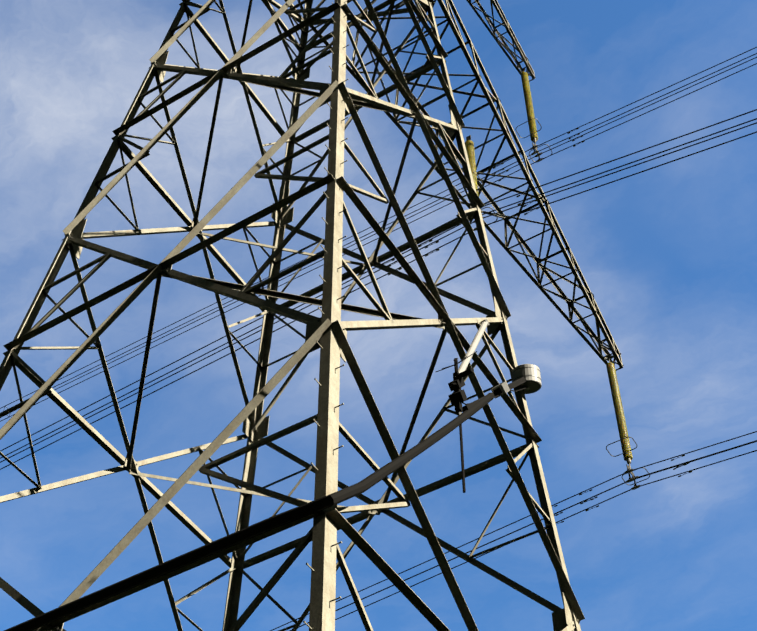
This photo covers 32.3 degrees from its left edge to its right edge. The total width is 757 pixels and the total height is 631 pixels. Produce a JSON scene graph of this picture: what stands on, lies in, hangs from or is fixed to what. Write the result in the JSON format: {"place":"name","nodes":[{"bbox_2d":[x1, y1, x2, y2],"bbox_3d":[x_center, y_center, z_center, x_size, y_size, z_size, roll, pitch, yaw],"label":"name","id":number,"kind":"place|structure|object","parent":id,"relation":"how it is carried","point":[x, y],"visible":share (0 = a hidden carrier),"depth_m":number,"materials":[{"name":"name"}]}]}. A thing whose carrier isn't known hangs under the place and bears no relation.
{"place":"outdoors","nodes":[
{"label":"outdoors","id":0,"kind":"place"},
{"bbox_2d":[48,6,574,630],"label":"pylon bolts","id":1,"kind":"object","parent":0,"point":[318,320],"visible":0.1,"depth_m":24.72,"materials":[{"name":"grey metal"}]},
{"bbox_2d":[0,0,623,630],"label":"pylon bracing","id":2,"kind":"object","parent":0,"point":[382,310],"visible":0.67,"depth_m":24.29,"materials":[{"name":"grey metal"}]},
{"bbox_2d":[0,0,756,630],"label":"sky","id":3,"kind":"structure","parent":0,"point":[666,254],"materials":[{"name":"blue"}]},
{"bbox_3d":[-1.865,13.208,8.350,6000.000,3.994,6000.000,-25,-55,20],"label":"ground","id":4,"kind":"structure","parent":0,"visible":0},
{"bbox_2d":[0,0,622,630],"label":"steel pylon","id":5,"kind":"object","parent":4,"relation":"on","point":[328,332],"visible":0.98,"depth_m":23.42,"materials":[{"name":"grey metal"}]},
{"bbox_2d":[4,351,527,630],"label":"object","id":6,"kind":"object","parent":5,"relation":"attached to","point":[458,397],"visible":0.92,"depth_m":14.47,"materials":[{"name":"black metal"}]},
{"bbox_2d":[455,321,541,393],"bbox_3d":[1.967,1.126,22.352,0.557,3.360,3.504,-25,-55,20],"label":"white radio drum","id":7,"kind":"object","parent":5,"relation":"attached to","point":[534,383],"visible":0.71,"depth_m":24.01,"materials":[{"name":"white plastic"}]},
{"bbox_2d":[458,319,540,415],"bbox_3d":[2.083,1.341,22.010,0.545,4.315,3.435,-21,-54,17],"label":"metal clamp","id":8,"kind":"object","parent":5,"relation":"attached to","point":[504,387],"visible":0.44,"depth_m":21.71,"materials":[{"name":"grey metal"}]},
{"bbox_2d":[465,72,632,460],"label":"insulator strings","id":9,"kind":"object","parent":5,"relation":"attached to","point":[615,393],"visible":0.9,"depth_m":45.86,"materials":[{"name":"ceramic"}]},
{"bbox_2d":[0,47,756,630],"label":"conductors","id":10,"kind":"object","parent":9,"relation":"hanging from","point":[424,255],"visible":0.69,"depth_m":43.22,"materials":[{"name":"grey metal"}]},
{"bbox_2d":[3,68,691,523],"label":"line fittings","id":11,"kind":"object","parent":10,"relation":"attached to","point":[629,470],"visible":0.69,"depth_m":43.40,"materials":[{"name":"metal"}]}
]}

